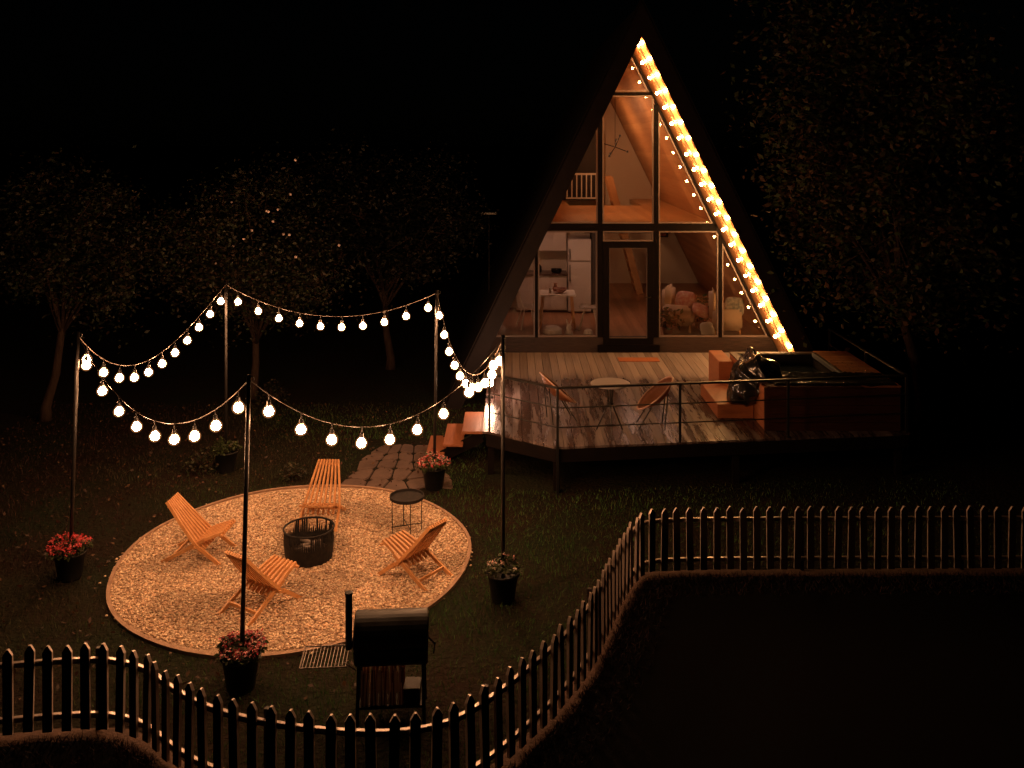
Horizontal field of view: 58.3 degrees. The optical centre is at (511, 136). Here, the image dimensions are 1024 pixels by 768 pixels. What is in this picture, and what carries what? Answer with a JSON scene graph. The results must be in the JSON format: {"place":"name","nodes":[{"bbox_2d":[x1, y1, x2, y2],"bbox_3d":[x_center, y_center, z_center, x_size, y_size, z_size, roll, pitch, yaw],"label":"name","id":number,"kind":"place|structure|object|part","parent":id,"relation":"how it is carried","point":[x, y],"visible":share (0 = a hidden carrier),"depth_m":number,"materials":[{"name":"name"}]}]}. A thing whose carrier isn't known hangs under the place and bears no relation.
{"place":"outdoors","nodes":[
{"label":"outdoors","id":0,"kind":"place"},
{"bbox_2d":[341,444,452,489],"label":"path","id":1,"kind":"structure","parent":0,"point":[361,475],"depth_m":13.57,"materials":[{"name":"stone"}]},
{"bbox_2d":[433,290,440,467],"bbox_3d":[-1.063,3.544,12.946,0.116,2.773,0.042,0,0,0],"label":"light pole","id":2,"kind":"object","parent":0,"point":[435,373],"visible":0.92,"depth_m":12.93,"materials":[{"name":"black metal"}]},
{"bbox_2d":[501,335,507,577],"bbox_3d":[-0.080,3.523,9.815,0.074,2.813,0.042,0,0,0],"label":"light pole","id":3,"kind":"object","parent":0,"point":[503,445],"visible":0.84,"depth_m":9.80,"materials":[{"name":"black metal"}]},
{"bbox_2d":[437,294,500,390],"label":"string lights","id":4,"kind":"object","parent":3,"relation":"hanging from","point":[484,382],"visible":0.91,"depth_m":11.33,"materials":[{"name":"white glass"}]},
{"bbox_2d":[0,146,1023,767],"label":"ground","id":5,"kind":"structure","parent":0,"point":[970,444],"depth_m":15.07,"materials":[{"name":"green plant"}]},
{"bbox_2d":[44,531,92,582],"bbox_3d":[-4.964,4.685,10.307,0.535,0.529,0.535,0,0,0],"label":"flower bucket","id":6,"kind":"object","parent":5,"relation":"on","point":[69,564],"visible":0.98,"depth_m":10.20,"materials":[{"name":"black"}]},
{"bbox_2d":[69,332,82,550],"bbox_3d":[-4.900,3.559,10.304,0.164,2.743,0.042,0,0,0],"label":"light pole","id":7,"kind":"object","parent":6,"relation":"in","point":[74,437],"visible":0.88,"depth_m":10.29,"materials":[{"name":"black metal"}]},
{"bbox_2d":[0,145,200,421],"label":"fruit tree","id":8,"kind":"object","parent":5,"relation":"on","point":[65,259],"visible":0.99,"depth_m":15.79,"materials":[{"name":"green plant"}]},
{"bbox_2d":[181,447,218,476],"bbox_3d":[-4.559,4.795,13.643,0.668,0.325,0.632,0,0,0],"label":"shrub","id":9,"kind":"object","parent":5,"relation":"on","point":[205,466],"visible":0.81,"depth_m":13.55,"materials":[{"name":"green plant"}]},
{"bbox_2d":[210,436,242,473],"bbox_3d":[-4.229,4.691,13.607,0.481,0.518,0.466,0,0,0],"label":"flower bucket","id":10,"kind":"object","parent":5,"relation":"on","point":[226,462],"visible":0.99,"depth_m":13.49,"materials":[{"name":"black plastic"}]},
{"bbox_2d":[225,282,229,453],"bbox_3d":[-4.223,3.539,13.605,0.074,2.781,0.042,0,0,0],"label":"light pole","id":11,"kind":"object","parent":10,"relation":"in","point":[226,362],"visible":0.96,"depth_m":13.59,"materials":[{"name":"black metal"}]},
{"bbox_2d":[80,285,225,381],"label":"string lights","id":12,"kind":"object","parent":11,"relation":"hanging from","point":[134,376],"visible":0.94,"depth_m":11.73,"materials":[{"name":"white glass"}]},
{"bbox_2d":[227,285,433,329],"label":"string lights","id":13,"kind":"object","parent":11,"relation":"hanging from","point":[299,323],"visible":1,"depth_m":13.24,"materials":[{"name":"white glass"}]},
{"bbox_2d":[0,401,456,699],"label":"fallen leaves","id":14,"kind":"object","parent":5,"relation":"on","point":[95,595],"visible":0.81,"depth_m":13.22,"materials":[{"name":"brown plant"}]},
{"bbox_2d":[213,628,268,695],"bbox_3d":[-2.428,4.688,8.257,0.472,0.524,0.477,0,0,0],"label":"flower bucket","id":15,"kind":"object","parent":5,"relation":"on","point":[240,678],"visible":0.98,"depth_m":8.14,"materials":[{"name":"black"}]},
{"bbox_2d":[239,374,254,661],"bbox_3d":[-2.383,3.534,8.247,0.146,2.793,0.042,0,0,0],"label":"light pole","id":16,"kind":"object","parent":15,"relation":"in","point":[245,508],"visible":0.84,"depth_m":8.23,"materials":[{"name":"black metal"}]},
{"bbox_2d":[79,338,245,443],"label":"string lights","id":17,"kind":"object","parent":16,"relation":"hanging from","point":[194,435],"visible":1,"depth_m":9.23,"materials":[{"name":"white glass"}]},
{"bbox_2d":[252,340,501,447],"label":"string lights","id":18,"kind":"object","parent":16,"relation":"hanging from","point":[301,428],"visible":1,"depth_m":9.01,"materials":[{"name":"white glass"}]},
{"bbox_2d":[126,134,388,399],"bbox_3d":[-4.770,2.436,17.218,4.880,5.038,3.438,0,0,-9],"label":"fruit tree","id":19,"kind":"object","parent":5,"relation":"on","point":[211,243],"visible":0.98,"depth_m":16.60,"materials":[{"name":"green plant"}]},
{"bbox_2d":[254,378,289,406],"bbox_3d":[-4.440,4.717,17.029,0.638,0.502,0.661,0,0,0],"label":"shrub","id":20,"kind":"object","parent":5,"relation":"on","point":[270,398],"visible":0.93,"depth_m":16.99,"materials":[{"name":"green plant"}]},
{"bbox_2d":[98,486,472,653],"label":"gravel","id":21,"kind":"structure","parent":5,"relation":"on","point":[296,502],"depth_m":10.34,"materials":[{"name":"beige gravel"}]},
{"bbox_2d":[161,492,235,565],"bbox_3d":[-3.692,4.606,10.848,0.737,0.699,0.520,0,0,4],"label":"stick chair","id":22,"kind":"object","parent":21,"relation":"on","point":[200,532],"visible":1,"depth_m":10.79,"materials":[{"name":"brown wood"}]},
{"bbox_2d":[218,550,301,625],"bbox_3d":[-2.656,4.606,9.674,0.520,0.699,0.736,0,0,32],"label":"stick chair","id":23,"kind":"object","parent":21,"relation":"on","point":[273,566],"visible":0.91,"depth_m":9.63,"materials":[{"name":"brown wood"}]},
{"bbox_2d":[283,516,334,567],"bbox_3d":[-2.381,4.753,10.768,0.604,0.370,0.604,0,0,0],"label":"fire pit","id":24,"kind":"object","parent":21,"relation":"on","point":[317,555],"visible":0.97,"depth_m":10.60,"materials":[{"name":"metal"}]},
{"bbox_2d":[300,539,320,550],"bbox_3d":[-2.389,4.785,10.791,0.303,0.094,0.285,0,0,0],"label":"charred log","id":25,"kind":"object","parent":24,"relation":"on","point":[306,544],"visible":0.36,"depth_m":10.77,"materials":[{"name":"brown wood"}]},
{"bbox_2d":[299,459,345,531],"bbox_3d":[-2.435,4.606,11.814,0.520,0.699,0.736,0,0,2],"label":"stick chair","id":26,"kind":"object","parent":21,"relation":"on","point":[334,505],"visible":0.98,"depth_m":11.88,"materials":[{"name":"brown wood"}]},
{"bbox_2d":[390,488,423,533],"bbox_3d":[-1.312,4.707,11.475,0.430,0.463,0.430,0,0,0],"label":"side table","id":27,"kind":"object","parent":21,"relation":"on","point":[408,496],"visible":0.98,"depth_m":11.48,"materials":[{"name":"metal"}]},
{"bbox_2d":[377,518,452,591],"bbox_3d":[-1.086,4.606,10.350,0.736,0.699,0.520,0,0,37],"label":"stick chair","id":28,"kind":"object","parent":21,"relation":"on","point":[409,546],"visible":1,"depth_m":10.31,"materials":[{"name":"brown wood"}]},
{"bbox_2d":[106,484,471,659],"bbox_3d":[-2.535,4.933,10.835,4.101,0.035,4.306,0,0,0],"label":"gravel edging","id":29,"kind":"object","parent":5,"relation":"on","point":[122,624],"visible":0.75,"depth_m":9.88,"materials":[{"name":"stone"}]},
{"bbox_2d":[277,461,306,481],"bbox_3d":[-3.197,4.838,13.321,0.435,0.252,0.465,0,0,0],"label":"shrub","id":30,"kind":"object","parent":5,"relation":"on","point":[292,475],"visible":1,"depth_m":13.29,"materials":[{"name":"green plant"}]},
{"bbox_2d":[299,590,435,727],"bbox_3d":[-1.228,4.431,7.911,1.143,1.042,0.474,0,0,-4],"label":"barrel grill","id":31,"kind":"object","parent":5,"relation":"on","point":[392,637],"visible":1,"depth_m":7.75,"materials":[{"name":"black metal"}]},
{"bbox_2d":[360,665,404,706],"bbox_3d":[-1.106,4.663,7.873,0.364,0.292,0.235,0,0,-4],"label":"kindling bundle","id":32,"kind":"object","parent":31,"relation":"on","point":[377,681],"visible":0.83,"depth_m":7.78,"materials":[{"name":"brown wood"}]},
{"bbox_2d":[403,677,421,703],"bbox_3d":[-0.853,4.744,7.873,0.140,0.130,0.180,0,0,0],"label":"ash box","id":33,"kind":"object","parent":31,"relation":"on","point":[412,689],"visible":1,"depth_m":7.79,"materials":[{"name":"black metal"}]},
{"bbox_2d":[254,122,517,369],"bbox_3d":[-2.657,2.327,19.271,5.560,5.256,4.095,0,0,0],"label":"fruit tree","id":34,"kind":"object","parent":5,"relation":"on","point":[398,255],"visible":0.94,"depth_m":19.11,"materials":[{"name":"green plant"}]},
{"bbox_2d":[416,449,451,490],"bbox_3d":[-1.098,4.687,12.942,0.512,0.525,0.542,0,0,0],"label":"flower bucket","id":35,"kind":"object","parent":5,"relation":"on","point":[433,479],"visible":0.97,"depth_m":12.83,"materials":[{"name":"black"}]},
{"bbox_2d":[425,412,483,458],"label":"wooden steps","id":36,"kind":"structure","parent":5,"relation":"on","point":[453,441],"depth_m":14.07,"materials":[{"name":"brown wood"}]},
{"bbox_2d":[481,551,523,605],"bbox_3d":[-0.103,4.688,9.813,0.473,0.524,0.459,0,0,0],"label":"flower bucket","id":37,"kind":"object","parent":5,"relation":"on","point":[503,591],"visible":0.99,"depth_m":9.71,"materials":[{"name":"black"}]},
{"bbox_2d":[0,505,1023,767],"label":"picket fence","id":38,"kind":"object","parent":5,"relation":"on","point":[622,571],"visible":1,"depth_m":7.56,"materials":[{"name":"black paint"}]},
{"bbox_2d":[0,568,1023,767],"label":"kerb","id":39,"kind":"structure","parent":5,"relation":"on","point":[149,751],"depth_m":8.19,"materials":[{"name":"concrete"}]},
{"bbox_2d":[444,0,813,408],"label":"frame house","id":40,"kind":"structure","parent":5,"relation":"on","point":[657,182],"depth_m":18.38,"materials":[{"name":"black wood"}]},
{"bbox_2d":[496,258,534,336],"bbox_3d":[0.026,3.113,18.423,0.866,1.784,0.075,0,0,0],"label":"window","id":41,"kind":"structure","parent":40,"relation":"in","point":[533,335],"depth_m":18.39,"materials":[{"name":"grey"}]},
{"bbox_2d":[516,291,539,329],"bbox_3d":[0.311,3.690,19.742,0.500,0.843,0.440,0,0,-15],"label":"shell chair","id":42,"kind":"object","parent":40,"relation":"on","point":[521,305],"visible":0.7,"depth_m":19.62,"materials":[{"name":"beige plastic"}]},
{"bbox_2d":[516,270,566,309],"bbox_3d":[0.672,3.633,21.770,1.245,0.850,0.640,0,0,0],"label":"kitchen counter","id":43,"kind":"object","parent":40,"relation":"on","point":[548,279],"visible":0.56,"depth_m":21.48,"materials":[{"name":"beige wood"}]},
{"bbox_2d":[517,277,532,308],"bbox_3d":[0.305,3.648,21.489,0.370,0.760,0.018,0,0,0],"label":"cabinet door","id":44,"kind":"structure","parent":43,"relation":"in","point":[526,289],"depth_m":21.48,"materials":[{"name":"beige wood"}]},
{"bbox_2d":[539,277,549,308],"bbox_3d":[0.695,3.648,21.489,0.370,0.760,0.018,0,0,0],"label":"cabinet door","id":45,"kind":"structure","parent":43,"relation":"in","point":[544,282],"depth_m":21.48,"materials":[{"name":"beige wood"}]},
{"bbox_2d":[551,268,561,272],"bbox_3d":[1.050,3.161,21.700,0.260,0.090,0.260,0,0,0],"label":"pan","id":46,"kind":"object","parent":43,"relation":"on","point":[556,270],"visible":1,"depth_m":21.61,"materials":[{"name":"black metal"}]},
{"bbox_2d":[550,277,565,308],"bbox_3d":[1.085,3.648,21.489,0.370,0.760,0.018,0,0,0],"label":"cabinet door","id":47,"kind":"structure","parent":43,"relation":"in","point":[555,302],"depth_m":21.48,"materials":[{"name":"beige wood"}]},
{"bbox_2d":[539,232,565,250],"bbox_3d":[0.955,2.300,21.910,0.670,0.800,0.360,0,0,0],"label":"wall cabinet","id":48,"kind":"object","parent":40,"relation":"attached to","point":[553,241],"depth_m":21.73,"materials":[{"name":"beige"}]},
{"bbox_2d":[539,232,551,250],"bbox_3d":[0.788,2.300,21.739,0.315,0.780,0.018,0,0,0],"label":"cabinet door","id":49,"kind":"structure","parent":48,"relation":"in","point":[546,245],"depth_m":21.73,"materials":[{"name":"beige wood"}]},
{"bbox_2d":[553,232,565,250],"bbox_3d":[1.118,2.300,21.739,0.315,0.780,0.018,0,0,0],"label":"cabinet door","id":50,"kind":"structure","parent":48,"relation":"in","point":[559,238],"depth_m":21.73,"materials":[{"name":"beige wood"}]},
{"bbox_2d":[543,325,561,334],"bbox_3d":[0.830,4.003,18.950,0.400,0.210,0.400,0,0,0],"label":"pouf","id":51,"kind":"object","parent":40,"relation":"on","point":[552,330],"visible":0.82,"depth_m":18.81,"materials":[{"name":"beige fabric"}]},
{"bbox_2d":[539,290,575,328],"bbox_3d":[0.970,3.745,19.950,0.800,0.734,0.700,0,0,0],"label":"dining table","id":52,"kind":"object","parent":40,"relation":"on","point":[571,294],"visible":0.78,"depth_m":19.69,"materials":[{"name":"beige wood"}]},
{"bbox_2d":[554,287,566,292],"bbox_3d":[1.050,3.326,19.900,0.280,0.100,0.280,0,0,0],"label":"table bowl","id":53,"kind":"object","parent":52,"relation":"on","point":[560,289],"visible":1,"depth_m":19.83,"materials":[{"name":"brown"}]},
{"bbox_2d":[538,231,596,336],"bbox_3d":[1.115,2.944,18.423,1.188,2.123,0.075,0,0,0],"label":"window","id":54,"kind":"structure","parent":40,"relation":"in","point":[547,231],"depth_m":18.39,"materials":[{"name":"grey"}]},
{"bbox_2d":[565,319,572,334],"bbox_3d":[1.170,3.926,18.850,0.180,0.363,0.175,0,0,0],"label":"toy rabbit","id":55,"kind":"object","parent":40,"relation":"on","point":[568,331],"visible":0.85,"depth_m":18.81},
{"bbox_2d":[552,128,597,222],"bbox_3d":[1.208,0.678,18.423,1.022,2.105,0.075,0,0,0],"label":"window","id":56,"kind":"structure","parent":40,"relation":"in","point":[597,128],"depth_m":18.39,"materials":[{"name":"grey"}]},
{"bbox_2d":[567,237,590,311],"bbox_3d":[1.580,3.238,21.695,0.540,1.700,0.650,0,0,0],"label":"fridge","id":57,"kind":"object","parent":40,"relation":"on","point":[579,266],"visible":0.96,"depth_m":21.40,"materials":[{"name":"beige metal"}]},
{"bbox_3d":[1.580,2.638,21.427,0.532,0.500,0.055,0,0,0],"label":"freezer door","id":58,"kind":"part","parent":57,"relation":"part of","materials":[{"name":"beige metal"}]},
{"bbox_3d":[1.580,3.493,21.427,0.532,1.150,0.055,0,0,0],"label":"fridge door","id":59,"kind":"part","parent":57,"relation":"part of","materials":[{"name":"beige metal"}]},
{"bbox_2d":[566,173,595,198],"bbox_3d":[1.925,1.313,24.600,0.950,0.690,0.040,0,0,0],"label":"loft railing","id":60,"kind":"object","parent":40,"relation":"attached to","point":[581,197],"visible":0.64,"depth_m":24.59,"materials":[{"name":"brown wood"}]},
{"bbox_2d":[578,304,595,329],"bbox_3d":[1.690,3.690,19.695,0.500,0.843,0.440,0,0,10],"label":"shell chair","id":61,"kind":"object","parent":40,"relation":"on","point":[585,306],"visible":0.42,"depth_m":19.78,"materials":[{"name":"beige plastic"}]},
{"bbox_2d":[583,329,592,334],"bbox_3d":[1.560,4.018,18.800,0.200,0.180,0.197,0,0,0],"label":"pouf","id":62,"kind":"object","parent":40,"relation":"on","point":[588,332],"visible":0.62,"depth_m":18.73,"materials":[{"name":"beige fabric"}]},
{"bbox_2d":[590,233,595,312],"bbox_3d":[1.955,3.058,21.750,0.170,2.100,0.600,0,0,0],"label":"tall cupboard","id":63,"kind":"object","parent":40,"relation":"on","point":[593,267],"visible":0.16,"depth_m":21.45,"materials":[{"name":"brown"}]},
{"bbox_2d":[604,135,627,156],"bbox_3d":[2.462,-0.559,22.004,0.485,2.102,0.572,0,0,37],"label":"chandelier","id":64,"kind":"object","parent":40,"relation":"hanging from","point":[610,153],"visible":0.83,"depth_m":21.97,"materials":[{"name":"black metal"}]},
{"bbox_2d":[604,176,642,293],"bbox_3d":[2.950,2.579,24.300,0.964,3.101,0.650,0,0,0],"label":"loft stair","id":65,"kind":"object","parent":40,"relation":"on","point":[628,252],"visible":0.76,"depth_m":23.98,"materials":[{"name":"brown wood"}]},
{"bbox_2d":[584,232,670,232],"bbox_3d":[2.365,1.917,18.800,1.770,0.105,0.024,0,0,0],"label":"linear lamp","id":66,"kind":"object","parent":40,"relation":"hanging from","point":[627,232],"visible":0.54,"depth_m":18.79,"materials":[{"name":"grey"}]},
{"bbox_2d":[602,96,653,223],"bbox_3d":[2.325,0.452,18.423,1.029,2.564,0.075,0,0,0],"label":"window","id":67,"kind":"structure","parent":40,"relation":"in","point":[603,222],"depth_m":18.39,"materials":[{"name":"grey"}]},
{"bbox_2d":[603,231,652,240],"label":"window","id":68,"kind":"structure","parent":40,"relation":"in","point":[603,231],"depth_m":18.39,"materials":[{"name":"grey"}]},
{"bbox_2d":[603,241,652,344],"bbox_3d":[2.325,3.122,18.370,1.009,2.055,0.139,0,0,0],"label":"door","id":69,"kind":"structure","parent":40,"relation":"in","point":[607,245],"depth_m":18.36,"materials":[{"name":"black paint"}]},
{"bbox_2d":[615,58,648,91],"bbox_3d":[2.360,-1.295,18.423,0.762,0.770,0.075,0,0,0],"label":"window","id":70,"kind":"structure","parent":40,"relation":"in","point":[646,90],"depth_m":18.39,"materials":[{"name":"brown"}]},
{"bbox_2d":[660,307,684,334],"bbox_3d":[3.205,3.794,18.893,0.712,0.629,0.610,0,0,13],"label":"potted plant","id":71,"kind":"object","parent":40,"relation":"on","point":[667,330],"visible":0.84,"depth_m":18.85,"materials":[{"name":"green plant"}]},
{"bbox_2d":[662,284,698,332],"bbox_3d":[3.593,3.648,19.613,0.660,0.920,0.880,0,0,25],"label":"armchair","id":72,"kind":"object","parent":40,"relation":"on","point":[688,316],"visible":0.59,"depth_m":19.32,"materials":[{"name":"beige fabric"}]},
{"bbox_2d":[675,291,695,310],"bbox_3d":[3.680,3.488,19.500,0.440,0.440,0.167,0,-25,30],"label":"cushion","id":73,"kind":"object","parent":72,"relation":"on","point":[686,298],"visible":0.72,"depth_m":19.44,"materials":[{"name":"pink fabric"}]},
{"bbox_2d":[692,302,708,318],"bbox_3d":[3.950,3.628,19.200,0.380,0.144,0.380,20,30,0],"label":"cushion","id":74,"kind":"object","parent":72,"relation":"on","point":[700,310],"visible":0.98,"depth_m":19.10,"materials":[{"name":"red fabric"}]},
{"bbox_2d":[659,113,711,222],"bbox_3d":[3.477,0.607,18.423,1.091,2.247,0.075,0,0,0],"label":"window","id":75,"kind":"structure","parent":40,"relation":"in","point":[660,118],"depth_m":18.39,"materials":[{"name":"grey"}]},
{"bbox_2d":[659,231,717,336],"bbox_3d":[3.538,2.944,18.423,1.192,2.123,0.075,0,0,0],"label":"window","id":76,"kind":"structure","parent":40,"relation":"in","point":[716,335],"depth_m":18.39,"materials":[{"name":"grey"}]},
{"bbox_2d":[696,293,710,329],"bbox_3d":[4.040,3.721,19.622,0.737,0.773,0.673,0,0,-16],"label":"potted plant","id":77,"kind":"object","parent":40,"relation":"on","point":[699,320],"visible":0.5,"depth_m":19.55,"materials":[{"name":"green plant"}]},
{"bbox_2d":[637,48,784,351],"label":"roof lights","id":78,"kind":"object","parent":40,"relation":"attached to","point":[708,199],"visible":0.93,"depth_m":17.70,"materials":[{"name":"yellow"}]},
{"bbox_2d":[640,41,793,351],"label":"roof lights","id":79,"kind":"object","parent":40,"relation":"attached to","point":[719,201],"visible":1,"depth_m":16.80,"materials":[{"name":"yellow"}]},
{"bbox_2d":[709,288,742,334],"bbox_3d":[4.450,3.648,19.155,0.660,0.920,0.880,0,0,10],"label":"armchair","id":80,"kind":"object","parent":40,"relation":"on","point":[732,320],"visible":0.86,"depth_m":18.74,"materials":[{"name":"beige fabric"}]},
{"bbox_2d":[700,322,714,334],"bbox_3d":[4.000,3.948,18.800,0.320,0.320,0.122,0,-20,-20],"label":"cushion","id":81,"kind":"object","parent":80,"relation":"on","point":[706,328],"visible":0.82,"depth_m":18.75,"materials":[{"name":"beige fabric"}]},
{"bbox_2d":[725,297,743,314],"bbox_3d":[4.600,3.508,18.980,0.400,0.400,0.152,0,-15,20],"label":"cushion","id":82,"kind":"object","parent":80,"relation":"on","point":[736,303],"visible":0.69,"depth_m":18.93,"materials":[{"name":"beige fabric"}]},
{"bbox_2d":[722,243,767,336],"bbox_3d":[4.667,3.056,18.423,0.921,1.897,0.075,0,0,0],"label":"window","id":83,"kind":"structure","parent":40,"relation":"in","point":[723,248],"depth_m":18.39,"materials":[{"name":"grey"}]},
{"bbox_2d":[483,352,909,492],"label":"wooden deck","id":84,"kind":"structure","parent":5,"relation":"on","point":[734,439],"depth_m":13.73,"materials":[{"name":"brown wood"}]},
{"bbox_2d":[540,372,577,424],"bbox_3d":[0.694,3.922,13.886,0.543,0.739,0.721,0,0,-12],"label":"rattan chair","id":85,"kind":"object","parent":84,"relation":"on","point":[564,396],"visible":0.92,"depth_m":13.71,"materials":[{"name":"brown wicker"}]},
{"bbox_2d":[591,378,629,436],"bbox_3d":[1.430,3.931,13.350,0.570,0.722,0.570,0,0,0],"label":"bistro table","id":86,"kind":"object","parent":84,"relation":"on","point":[605,381],"visible":0.83,"depth_m":13.36,"materials":[{"name":"grey"}]},
{"bbox_2d":[618,357,659,361],"bbox_3d":[2.440,4.291,17.700,0.780,0.012,0.300,0,0,0],"label":"doormat","id":87,"kind":"object","parent":84,"relation":"on","point":[638,359],"visible":1,"depth_m":17.68,"materials":[{"name":"orange fabric"}]},
{"bbox_2d":[636,376,673,430],"bbox_3d":[2.117,3.922,13.595,0.543,0.739,0.721,0,0,4],"label":"rattan chair","id":88,"kind":"object","parent":84,"relation":"on","point":[655,394],"visible":0.9,"depth_m":13.75,"materials":[{"name":"brown wicker"}]},
{"bbox_2d":[488,328,907,494],"bbox_3d":[3.372,4.203,13.738,6.908,1.494,2.922,0,0,-28],"label":"deck railing","id":89,"kind":"object","parent":84,"relation":"attached to","point":[788,380],"visible":0.86,"depth_m":13.07,"materials":[{"name":"black metal"}]},
{"bbox_2d":[701,350,753,417],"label":"tub steps","id":90,"kind":"structure","parent":84,"relation":"on","point":[720,364],"depth_m":14.85,"materials":[{"name":"brown wood"}]},
{"bbox_2d":[729,351,900,430],"bbox_3d":[4.695,3.958,14.521,2.010,0.677,2.222,0,0,0],"label":"hot tub","id":91,"kind":"object","parent":84,"relation":"on","point":[813,361],"visible":0.68,"depth_m":13.42,"materials":[{"name":"brown wood"}]},
{"bbox_2d":[726,346,896,406],"bbox_3d":[4.487,3.703,14.148,2.327,0.903,1.450,0,0,0],"label":"tub cover","id":92,"kind":"object","parent":91,"relation":"on","point":[751,363],"visible":0.84,"depth_m":13.87,"materials":[{"name":"black plastic"}]},
{"bbox_2d":[701,0,1023,430],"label":"tall tree","id":93,"kind":"object","parent":5,"relation":"on","point":[901,168],"visible":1,"depth_m":15.85,"materials":[{"name":"green plant"}]},
{"bbox_2d":[0,576,1023,767],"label":"road","id":94,"kind":"structure","parent":0,"point":[852,678],"depth_m":8.29,"materials":[{"name":"black asphalt"}]},
{"bbox_2d":[0,568,1023,767],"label":"weeds","id":95,"kind":"object","parent":94,"relation":"on","point":[557,730],"visible":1,"depth_m":8.89,"materials":[{"name":"green plant"}]},
{"bbox_2d":[0,0,1023,145],"label":"sky","id":96,"kind":"structure","parent":0,"point":[73,72],"materials":[{"name":"black"}]},
{"bbox_2d":[563,132,595,199],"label":"wall","id":97,"kind":"structure","parent":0,"point":[587,164],"depth_m":25.18,"materials":[{"name":"grey"}]}
]}

